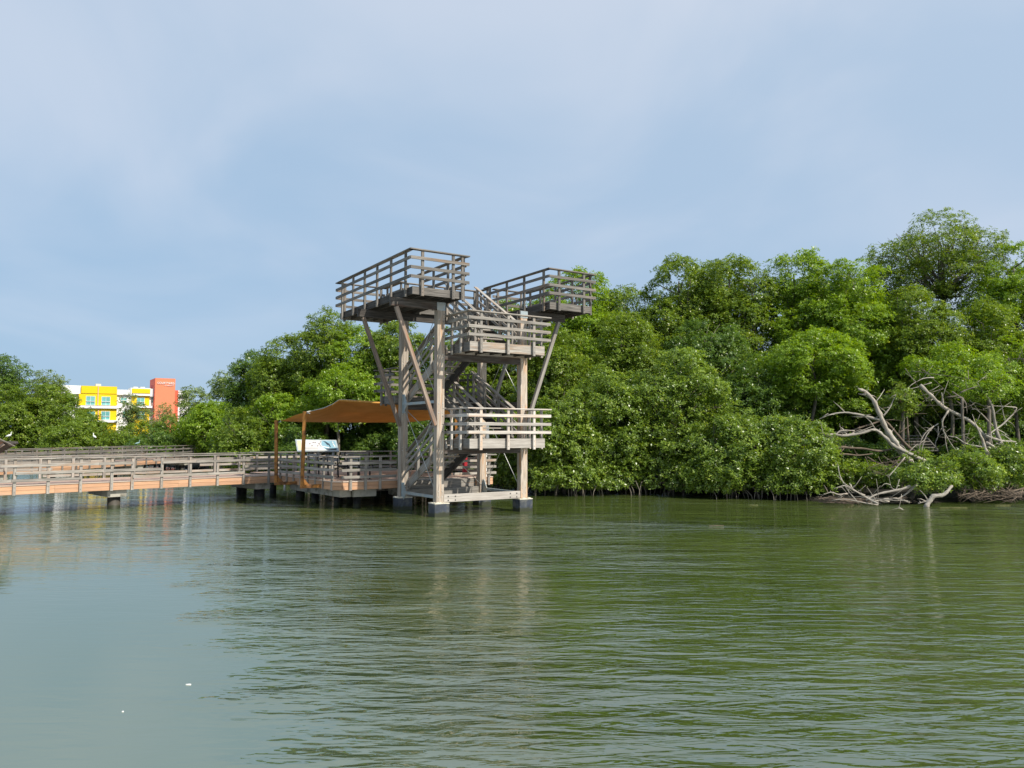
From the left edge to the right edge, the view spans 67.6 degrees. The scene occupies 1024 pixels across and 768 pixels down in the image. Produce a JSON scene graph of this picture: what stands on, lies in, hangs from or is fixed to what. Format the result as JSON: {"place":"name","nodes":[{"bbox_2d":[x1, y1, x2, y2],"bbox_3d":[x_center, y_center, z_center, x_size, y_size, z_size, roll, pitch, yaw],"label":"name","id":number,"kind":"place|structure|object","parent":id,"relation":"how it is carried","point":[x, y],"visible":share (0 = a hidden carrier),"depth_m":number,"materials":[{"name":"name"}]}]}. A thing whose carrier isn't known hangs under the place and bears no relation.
{"place":"outdoors","nodes":[
{"label":"outdoors","id":0,"kind":"place"},
{"bbox_2d":[58,378,187,433],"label":"hotel","id":1,"kind":"structure","parent":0,"point":[102,400],"depth_m":154.87,"materials":[{"name":"yellow paint"}]},
{"bbox_2d":[86,396,94,404],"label":"window","id":2,"kind":"structure","parent":1,"relation":"in","point":[90,400],"depth_m":151.04,"materials":[{"name":"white glass"}]},
{"bbox_2d":[101,397,109,404],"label":"window","id":3,"kind":"structure","parent":1,"relation":"in","point":[105,400],"depth_m":152.50,"materials":[{"name":"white glass"}]},
{"bbox_2d":[101,411,109,419],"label":"window","id":4,"kind":"structure","parent":1,"relation":"in","point":[105,415],"depth_m":152.37,"materials":[{"name":"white glass"}]},
{"bbox_2d":[0,461,1023,767],"bbox_3d":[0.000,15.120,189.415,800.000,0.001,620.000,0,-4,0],"label":"water","id":5,"kind":"structure","parent":0,"point":[206,627],"depth_m":10.07,"materials":[{"name":"liquid"}]},
{"bbox_2d":[0,383,54,461],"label":"mangrove tree","id":6,"kind":"object","parent":5,"relation":"on","point":[24,416],"visible":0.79,"depth_m":60.90,"materials":[{"name":"green plant"}]},
{"bbox_2d":[9,381,99,455],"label":"mangrove tree","id":7,"kind":"object","parent":5,"relation":"on","point":[67,403],"visible":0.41,"depth_m":62.73,"materials":[{"name":"green plant"}]},
{"bbox_2d":[0,445,207,479],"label":"boardwalk","id":8,"kind":"structure","parent":5,"relation":"in","point":[140,462],"depth_m":46.05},
{"bbox_2d":[0,452,278,508],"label":"boardwalk","id":9,"kind":"structure","parent":5,"relation":"in","point":[112,490],"depth_m":27.43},
{"bbox_2d":[0,439,17,452],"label":"lectern sign","id":10,"kind":"object","parent":9,"relation":"on","point":[5,445],"visible":1,"depth_m":25.43,"materials":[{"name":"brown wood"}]},
{"bbox_2d":[122,425,190,470],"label":"mangrove tree","id":11,"kind":"object","parent":5,"relation":"on","point":[160,438],"visible":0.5,"depth_m":54.83,"materials":[{"name":"green plant"}]},
{"bbox_2d":[230,359,317,464],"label":"mangrove tree","id":12,"kind":"object","parent":5,"relation":"on","point":[240,392],"visible":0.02,"depth_m":46.16,"materials":[{"name":"green plant"}]},
{"bbox_2d":[269,423,329,470],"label":"mangrove tree","id":13,"kind":"object","parent":5,"relation":"on","point":[287,443],"visible":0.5,"depth_m":39.66,"materials":[{"name":"green plant"}]},
{"bbox_2d":[294,362,384,469],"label":"mangrove tree","id":14,"kind":"object","parent":5,"relation":"in","point":[336,386],"visible":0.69,"depth_m":39.83,"materials":[{"name":"green plant"}]},
{"bbox_2d":[311,422,385,467],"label":"mangrove tree","id":15,"kind":"object","parent":5,"relation":"on","point":[332,434],"visible":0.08,"depth_m":45.52,"materials":[{"name":"green plant"}]},
{"bbox_2d":[250,451,496,507],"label":"viewing deck","id":16,"kind":"structure","parent":5,"relation":"on","point":[352,488],"depth_m":28.35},
{"bbox_2d":[274,420,296,484],"bbox_3d":[-8.630,2.614,29.224,0.900,2.454,0.153,1,-4,-21],"label":"shade sail post","id":17,"kind":"object","parent":16,"relation":"attached to","point":[278,480],"visible":1,"depth_m":29.06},
{"bbox_2d":[280,399,449,422],"bbox_3d":[-5.088,1.192,31.644,4.988,0.886,9.717,-3,-5,39],"label":"shade sail","id":18,"kind":"object","parent":17,"relation":"attached to","point":[349,411],"visible":0.77,"depth_m":30.77,"materials":[{"name":"fabric"}]},
{"bbox_2d":[300,411,320,487],"bbox_3d":[-7.004,2.337,27.270,1.022,2.723,0.311,2,-4,-32],"label":"shade sail post","id":19,"kind":"object","parent":16,"relation":"attached to","point":[304,483],"visible":0.91,"depth_m":27.02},
{"bbox_2d":[295,439,338,468],"bbox_3d":[-8.575,3.138,33.634,1.808,1.412,0.599,2,-4,-26],"label":"information panel","id":20,"kind":"object","parent":16,"relation":"on","point":[321,446],"visible":0.72,"depth_m":33.64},
{"bbox_2d":[307,453,329,474],"bbox_3d":[-7.935,3.279,31.424,0.522,0.843,1.500,2,-4,-33],"label":"bench","id":21,"kind":"object","parent":16,"relation":"on","point":[318,458],"visible":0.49,"depth_m":31.27,"materials":[{"name":"grey wood"}]},
{"bbox_2d":[325,454,348,476],"bbox_3d":[-6.754,3.164,29.691,0.522,0.843,1.500,2,-4,-33],"label":"bench","id":22,"kind":"object","parent":16,"relation":"on","point":[337,464],"visible":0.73,"depth_m":29.29,"materials":[{"name":"grey wood"}]},
{"bbox_2d":[341,452,376,468],"bbox_3d":[-6.819,3.454,34.080,1.500,0.843,0.522,2,-4,-33],"label":"bench","id":23,"kind":"object","parent":16,"relation":"on","point":[350,454],"visible":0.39,"depth_m":34.26,"materials":[{"name":"grey wood"}]},
{"bbox_2d":[346,455,372,479],"bbox_3d":[-5.640,3.063,28.152,0.522,0.843,1.500,2,-4,-33],"label":"bench","id":24,"kind":"object","parent":16,"relation":"on","point":[357,466],"visible":0.71,"depth_m":27.83,"materials":[{"name":"grey wood"}]},
{"bbox_2d":[335,247,595,516],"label":"observation tower","id":25,"kind":"structure","parent":5,"relation":"in","point":[405,305],"depth_m":26.14,"materials":[{"name":"grey wood"}]},
{"bbox_2d":[470,409,539,491],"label":"mangrove tree","id":26,"kind":"object","parent":5,"relation":"in","point":[504,475],"visible":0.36,"depth_m":34.60,"materials":[{"name":"green plant"}]},
{"bbox_2d":[511,385,607,495],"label":"mangrove tree","id":27,"kind":"object","parent":5,"relation":"in","point":[555,457],"visible":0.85,"depth_m":32.55,"materials":[{"name":"green plant"}]},
{"bbox_2d":[576,289,630,339],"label":"mangrove tree","id":28,"kind":"object","parent":5,"relation":"on","point":[621,307],"visible":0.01,"depth_m":46.46,"materials":[{"name":"green plant"}]},
{"bbox_2d":[800,399,816,461],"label":"mangrove tree","id":29,"kind":"object","parent":5,"relation":"on","point":[808,413],"visible":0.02,"depth_m":45.54,"materials":[{"name":"green plant"}]},
{"bbox_2d":[755,324,878,438],"bbox_3d":[14.116,1.067,35.419,5.206,7.776,4.542,0,-4,0],"label":"mangrove tree","id":30,"kind":"object","parent":5,"relation":"on","point":[837,361],"visible":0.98,"depth_m":34.80,"materials":[{"name":"green plant"}]},
{"bbox_2d":[805,426,870,486],"bbox_3d":[14.084,3.310,33.844,3.257,3.085,3.005,0,-4,0],"label":"mangrove bush","id":31,"kind":"object","parent":5,"relation":"on","point":[852,441],"visible":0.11,"depth_m":32.94,"materials":[{"name":"green plant"}]},
{"bbox_2d":[820,464,878,505],"bbox_3d":[12.365,3.691,28.064,2.122,1.509,0.493,-1,-4,8],"label":"driftwood","id":32,"kind":"object","parent":5,"relation":"on","point":[854,490],"visible":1,"depth_m":27.98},
{"bbox_2d":[822,457,886,493],"bbox_3d":[13.722,3.786,30.602,2.557,1.755,2.178,0,-4,0],"label":"mangrove bush","id":33,"kind":"object","parent":5,"relation":"on","point":[855,473],"visible":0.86,"depth_m":30.25,"materials":[{"name":"green plant"}]},
{"bbox_2d":[814,496,916,503],"bbox_3d":[13.282,4.352,28.678,3.990,0.356,0.790,0,-4,0],"label":"branch pile","id":34,"kind":"object","parent":5,"relation":"on","point":[849,501],"visible":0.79,"depth_m":28.59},
{"bbox_2d":[855,457,916,503],"bbox_3d":[13.827,3.597,28.401,2.548,1.790,0.786,0,-4,3],"label":"driftwood","id":35,"kind":"object","parent":5,"relation":"on","point":[896,490],"visible":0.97,"depth_m":28.37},
{"bbox_2d":[850,432,934,489],"bbox_3d":[16.077,3.439,33.114,3.587,2.771,2.979,-1,-4,10],"label":"mangrove bush","id":36,"kind":"object","parent":5,"relation":"on","point":[884,445],"visible":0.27,"depth_m":32.73,"materials":[{"name":"green plant"}]},
{"bbox_2d":[836,385,926,456],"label":"dead tree","id":37,"kind":"object","parent":36,"relation":"on","point":[908,446],"visible":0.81,"depth_m":31.72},
{"bbox_2d":[876,381,926,487],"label":"tree","id":38,"kind":"object","parent":5,"relation":"on","point":[898,406],"visible":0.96,"depth_m":31.74,"materials":[{"name":"green plant"}]},
{"bbox_2d":[873,447,962,498],"bbox_3d":[15.548,3.497,29.196,2.785,2.144,2.946,3,-5,-42],"label":"mangrove bush","id":39,"kind":"object","parent":5,"relation":"on","point":[925,477],"visible":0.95,"depth_m":28.71,"materials":[{"name":"green plant"}]},
{"bbox_2d":[865,456,905,474],"bbox_3d":[14.440,3.219,29.655,1.845,0.889,1.000,0,-4,0],"label":"branch pile","id":40,"kind":"object","parent":39,"relation":"on","point":[892,466],"visible":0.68,"depth_m":29.55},
{"bbox_2d":[918,485,952,506],"bbox_3d":[15.384,4.096,27.682,1.592,0.849,0.392,1,-4,-12],"label":"driftwood","id":41,"kind":"object","parent":5,"relation":"on","point":[932,497],"visible":0.98,"depth_m":27.55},
{"bbox_2d":[894,340,1006,482],"bbox_3d":[19.912,1.431,34.401,4.793,6.889,3.305,0,-4,0],"label":"mangrove tree","id":42,"kind":"object","parent":5,"relation":"on","point":[954,367],"visible":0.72,"depth_m":34.07,"materials":[{"name":"green plant"}]},
{"bbox_2d":[933,443,1012,500],"bbox_3d":[17.634,3.425,29.591,2.965,2.331,2.527,0,-4,0],"label":"mangrove bush","id":43,"kind":"object","parent":5,"relation":"on","point":[974,465],"visible":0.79,"depth_m":29.25,"materials":[{"name":"green plant"}]},
{"bbox_2d":[932,419,1023,488],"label":"mangrove bush","id":44,"kind":"object","parent":5,"relation":"on","point":[972,434],"visible":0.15,"depth_m":33.17,"materials":[{"name":"green plant"}]},
{"bbox_2d":[953,476,1023,502],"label":"branch pile","id":45,"kind":"object","parent":5,"relation":"on","point":[1003,493],"visible":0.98,"depth_m":28.91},
{"bbox_2d":[978,440,1023,498],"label":"mangrove bush","id":46,"kind":"object","parent":5,"relation":"on","point":[1015,467],"visible":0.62,"depth_m":29.93,"materials":[{"name":"green plant"}]},
{"bbox_2d":[905,367,1007,452],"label":"dead tree","id":47,"kind":"object","parent":46,"relation":"on","point":[941,404],"visible":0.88,"depth_m":31.55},
{"bbox_2d":[949,414,1020,456],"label":"dead tree","id":48,"kind":"object","parent":46,"relation":"on","point":[984,444],"visible":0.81,"depth_m":30.58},
{"bbox_2d":[0,0,1023,430],"label":"sky","id":49,"kind":"structure","parent":0,"point":[184,183],"materials":[{"name":"blue"}]},
{"bbox_2d":[2,442,1023,502],"bbox_3d":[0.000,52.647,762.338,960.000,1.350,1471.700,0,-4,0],"label":"ground","id":50,"kind":"structure","parent":0,"point":[949,496],"depth_m":31.29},
{"bbox_2d":[0,353,37,461],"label":"mangrove tree","id":51,"kind":"object","parent":50,"relation":"on","point":[10,377],"visible":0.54,"depth_m":69.50,"materials":[{"name":"green plant"}]},
{"bbox_2d":[22,369,78,455],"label":"mangrove tree","id":52,"kind":"object","parent":50,"relation":"on","point":[50,380],"visible":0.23,"depth_m":71.41,"materials":[{"name":"green plant"}]},
{"bbox_2d":[35,419,100,469],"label":"mangrove tree","id":53,"kind":"object","parent":50,"relation":"on","point":[64,436],"visible":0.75,"depth_m":54.93,"materials":[{"name":"green plant"}]},
{"bbox_2d":[49,412,113,459],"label":"mangrove tree","id":54,"kind":"object","parent":50,"relation":"on","point":[101,425],"visible":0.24,"depth_m":60.90,"materials":[{"name":"green plant"}]},
{"bbox_2d":[82,428,137,468],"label":"mangrove tree","id":55,"kind":"object","parent":50,"relation":"on","point":[104,440],"visible":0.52,"depth_m":56.31,"materials":[{"name":"green plant"}]},
{"bbox_2d":[101,420,152,448],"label":"mangrove tree","id":56,"kind":"object","parent":50,"relation":"on","point":[135,430],"visible":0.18,"depth_m":62.94,"materials":[{"name":"green plant"}]},
{"bbox_2d":[114,393,151,429],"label":"mangrove tree","id":57,"kind":"object","parent":50,"relation":"on","point":[132,416],"visible":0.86,"depth_m":81.52,"materials":[{"name":"green plant"}]},
{"bbox_2d":[144,402,176,427],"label":"mangrove tree","id":58,"kind":"object","parent":50,"relation":"on","point":[165,410],"visible":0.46,"depth_m":79.64,"materials":[{"name":"green plant"}]},
{"bbox_2d":[149,413,205,468],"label":"mangrove tree","id":59,"kind":"object","parent":50,"relation":"on","point":[164,426],"visible":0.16,"depth_m":59.07,"materials":[{"name":"green plant"}]},
{"bbox_2d":[173,385,216,430],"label":"mangrove tree","id":60,"kind":"object","parent":50,"relation":"on","point":[188,395],"visible":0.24,"depth_m":65.49,"materials":[{"name":"green plant"}]},
{"bbox_2d":[170,400,232,469],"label":"mangrove tree","id":61,"kind":"object","parent":50,"relation":"on","point":[193,430],"visible":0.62,"depth_m":54.95,"materials":[{"name":"green plant"}]},
{"bbox_2d":[206,370,238,456],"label":"mangrove tree","id":62,"kind":"object","parent":50,"relation":"on","point":[217,392],"visible":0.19,"depth_m":61.43,"materials":[{"name":"green plant"}]},
{"bbox_2d":[206,404,284,473],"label":"mangrove tree","id":63,"kind":"object","parent":50,"relation":"on","point":[231,442],"visible":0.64,"depth_m":40.87,"materials":[{"name":"green plant"}]},
{"bbox_2d":[222,348,268,473],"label":"mangrove tree","id":64,"kind":"object","parent":50,"relation":"on","point":[239,369],"visible":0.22,"depth_m":46.36,"materials":[{"name":"green plant"}]},
{"bbox_2d":[241,333,315,471],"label":"mangrove tree","id":65,"kind":"object","parent":50,"relation":"on","point":[268,384],"visible":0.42,"depth_m":43.96,"materials":[{"name":"green plant"}]},
{"bbox_2d":[238,392,325,471],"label":"mangrove tree","id":66,"kind":"object","parent":50,"relation":"on","point":[264,402],"visible":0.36,"depth_m":41.51,"materials":[{"name":"green plant"}]},
{"bbox_2d":[287,305,366,460],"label":"mangrove tree","id":67,"kind":"object","parent":50,"relation":"on","point":[318,355],"visible":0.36,"depth_m":43.00,"materials":[{"name":"green plant"}]},
{"bbox_2d":[322,324,396,432],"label":"mangrove tree","id":68,"kind":"object","parent":50,"relation":"on","point":[346,345],"visible":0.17,"depth_m":42.40,"materials":[{"name":"green plant"}]},
{"bbox_2d":[334,423,394,468],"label":"mangrove tree","id":69,"kind":"object","parent":50,"relation":"on","point":[367,438],"visible":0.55,"depth_m":42.10,"materials":[{"name":"green plant"}]},
{"bbox_2d":[354,320,433,467],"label":"mangrove tree","id":70,"kind":"object","parent":50,"relation":"on","point":[388,350],"visible":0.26,"depth_m":42.18,"materials":[{"name":"green plant"}]},
{"bbox_2d":[382,355,449,467],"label":"mangrove tree","id":71,"kind":"object","parent":50,"relation":"on","point":[394,423],"depth_m":46.07,"materials":[{"name":"green plant"}]},
{"bbox_2d":[383,418,469,470],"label":"mangrove tree","id":72,"kind":"object","parent":50,"relation":"on","point":[418,428],"visible":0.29,"depth_m":39.82,"materials":[{"name":"green plant"}]},
{"bbox_2d":[409,325,494,472],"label":"mangrove tree","id":73,"kind":"object","parent":50,"relation":"on","point":[469,368],"visible":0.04,"depth_m":41.44,"materials":[{"name":"green plant"}]},
{"bbox_2d":[465,299,547,436],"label":"mangrove tree","id":74,"kind":"object","parent":50,"relation":"on","point":[505,392],"visible":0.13,"depth_m":41.93,"materials":[{"name":"green plant"}]},
{"bbox_2d":[507,322,609,434],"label":"mangrove tree","id":75,"kind":"object","parent":50,"relation":"on","point":[566,362],"visible":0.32,"depth_m":36.90,"materials":[{"name":"green plant"}]},
{"bbox_2d":[526,265,622,408],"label":"mangrove tree","id":76,"kind":"object","parent":50,"relation":"on","point":[581,322],"visible":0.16,"depth_m":42.27,"materials":[{"name":"green plant"}]},
{"bbox_2d":[557,363,663,494],"bbox_3d":[4.152,2.098,34.391,5.189,6.071,4.436,0,-4,0],"label":"mangrove tree","id":77,"kind":"object","parent":50,"relation":"on","point":[610,413],"visible":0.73,"depth_m":33.04,"materials":[{"name":"green plant"}]},
{"bbox_2d":[585,283,658,433],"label":"mangrove tree","id":78,"kind":"object","parent":50,"relation":"on","point":[623,299],"visible":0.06,"depth_m":43.48,"materials":[{"name":"green plant"}]},
{"bbox_2d":[585,308,675,476],"bbox_3d":[5.844,0.801,38.875,5.155,9.249,4.680,0,-4,0],"label":"mangrove tree","id":79,"kind":"object","parent":50,"relation":"on","point":[637,351],"visible":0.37,"depth_m":38.36,"materials":[{"name":"green plant"}]},
{"bbox_2d":[614,346,731,495],"bbox_3d":[7.122,1.703,34.273,5.648,6.851,5.112,0,-4,0],"label":"mangrove tree","id":80,"kind":"object","parent":50,"relation":"on","point":[673,421],"visible":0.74,"depth_m":33.00,"materials":[{"name":"green plant"}]},
{"bbox_2d":[636,252,722,474],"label":"mangrove tree","id":81,"kind":"object","parent":50,"relation":"on","point":[665,309],"visible":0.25,"depth_m":41.85,"materials":[{"name":"green plant"}]},
{"bbox_2d":[656,316,759,433],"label":"mangrove tree","id":82,"kind":"object","parent":50,"relation":"on","point":[710,344],"visible":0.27,"depth_m":37.77,"materials":[{"name":"green plant"}]},
{"bbox_2d":[668,259,752,328],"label":"mangrove tree","id":83,"kind":"object","parent":50,"relation":"on","point":[703,266],"visible":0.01,"depth_m":46.27,"materials":[{"name":"green plant"}]},
{"bbox_2d":[680,252,784,397],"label":"mangrove tree","id":84,"kind":"object","parent":50,"relation":"on","point":[743,301],"visible":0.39,"depth_m":41.25,"materials":[{"name":"green plant"}]},
{"bbox_2d":[676,398,797,499],"bbox_3d":[9.441,2.762,31.929,5.367,4.421,4.234,0,-4,0],"label":"mangrove tree","id":85,"kind":"object","parent":50,"relation":"on","point":[740,467],"visible":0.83,"depth_m":31.01,"materials":[{"name":"green plant"}]},
{"bbox_2d":[714,351,808,476],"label":"mangrove tree","id":86,"kind":"object","parent":50,"relation":"on","point":[754,395],"visible":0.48,"depth_m":35.32,"materials":[{"name":"green plant"}]},
{"bbox_2d":[743,245,843,446],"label":"mangrove tree","id":87,"kind":"object","parent":50,"relation":"on","point":[792,298],"visible":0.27,"depth_m":40.92,"materials":[{"name":"green plant"}]},
{"bbox_2d":[749,414,847,500],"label":"mangrove tree","id":88,"kind":"object","parent":50,"relation":"on","point":[810,476],"visible":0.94,"depth_m":30.25,"materials":[{"name":"green plant"}]},
{"bbox_2d":[769,259,884,419],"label":"mangrove tree","id":89,"kind":"object","parent":50,"relation":"on","point":[805,279],"visible":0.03,"depth_m":45.75,"materials":[{"name":"green plant"}]},
{"bbox_2d":[794,257,913,449],"bbox_3d":[18.097,-0.566,40.181,5.343,12.155,5.293,3,-5,-42],"label":"mangrove tree","id":90,"kind":"object","parent":50,"relation":"on","point":[875,335],"visible":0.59,"depth_m":39.23,"materials":[{"name":"green plant"}]},
{"bbox_2d":[819,387,913,464],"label":"dead tree","id":91,"kind":"object","parent":50,"relation":"on","point":[889,433],"visible":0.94,"depth_m":31.15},
{"bbox_2d":[838,443,894,465],"bbox_3d":[14.626,2.818,31.309,3.128,1.245,0.326,0,-4,-5],"label":"fallen log","id":92,"kind":"object","parent":50,"relation":"on","point":[857,448],"visible":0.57,"depth_m":31.26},
{"bbox_2d":[820,417,926,461],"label":"dead tree","id":93,"kind":"object","parent":50,"relation":"on","point":[891,444],"visible":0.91,"depth_m":30.48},
{"bbox_2d":[835,372,939,462],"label":"mangrove tree","id":94,"kind":"object","parent":50,"relation":"on","point":[871,437],"visible":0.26,"depth_m":39.07,"materials":[{"name":"green plant"}]},
{"bbox_2d":[847,258,934,373],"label":"mangrove tree","id":95,"kind":"object","parent":50,"relation":"on","point":[885,283],"visible":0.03,"depth_m":45.35,"materials":[{"name":"green plant"}]},
{"bbox_2d":[863,283,981,449],"bbox_3d":[20.786,0.117,39.056,5.199,10.639,4.981,2,-4,-24],"label":"mangrove tree","id":96,"kind":"object","parent":50,"relation":"on","point":[937,329],"visible":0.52,"depth_m":38.12,"materials":[{"name":"green plant"}]},
{"bbox_2d":[859,207,1015,466],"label":"mangrove tree","id":97,"kind":"object","parent":50,"relation":"on","point":[943,287],"visible":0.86,"depth_m":43.10,"materials":[{"name":"green plant"}]},
{"bbox_2d":[912,396,1011,462],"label":"mangrove tree","id":98,"kind":"object","parent":50,"relation":"on","point":[947,424],"visible":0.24,"depth_m":39.91,"materials":[{"name":"green plant"}]},
{"bbox_2d":[949,384,976,453],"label":"dead tree","id":99,"kind":"object","parent":50,"relation":"on","point":[963,436],"visible":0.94,"depth_m":30.95,"materials":[{"name":"wood"}]},
{"bbox_2d":[943,294,1023,427],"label":"mangrove tree","id":100,"kind":"object","parent":50,"relation":"on","point":[990,344],"visible":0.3,"depth_m":38.14,"materials":[{"name":"green plant"}]},
{"bbox_2d":[951,367,1023,493],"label":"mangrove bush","id":101,"kind":"object","parent":50,"relation":"on","point":[989,381],"visible":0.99,"depth_m":31.35,"materials":[{"name":"green plant"}]},
{"bbox_2d":[902,368,1014,420],"bbox_3d":[18.660,0.479,32.440,5.630,2.312,1.593,0,-4,0],"label":"branch pile","id":102,"kind":"object","parent":101,"relation":"attached to","point":[941,389],"visible":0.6,"depth_m":32.54,"materials":[{"name":"grey plant"}]},
{"bbox_2d":[967,377,1019,452],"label":"dead tree","id":103,"kind":"object","parent":101,"relation":"on","point":[996,430],"visible":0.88,"depth_m":31.36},
{"bbox_2d":[953,240,1023,422],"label":"mangrove tree","id":104,"kind":"object","parent":50,"relation":"on","point":[1009,290],"visible":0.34,"depth_m":40.86,"materials":[{"name":"green plant"}]},
{"bbox_2d":[969,333,1023,441],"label":"mangrove tree","id":105,"kind":"object","parent":50,"relation":"on","point":[1019,373],"visible":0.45,"depth_m":35.32,"materials":[{"name":"green plant"}]},
{"bbox_2d":[976,398,1023,445],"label":"mangrove tree","id":106,"kind":"object","parent":50,"relation":"on","point":[1009,427],"visible":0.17,"depth_m":39.05,"materials":[{"name":"green plant"}]},
{"bbox_2d":[883,433,938,453],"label":"trail steps","id":107,"kind":"structure","parent":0,"point":[928,440],"depth_m":34.69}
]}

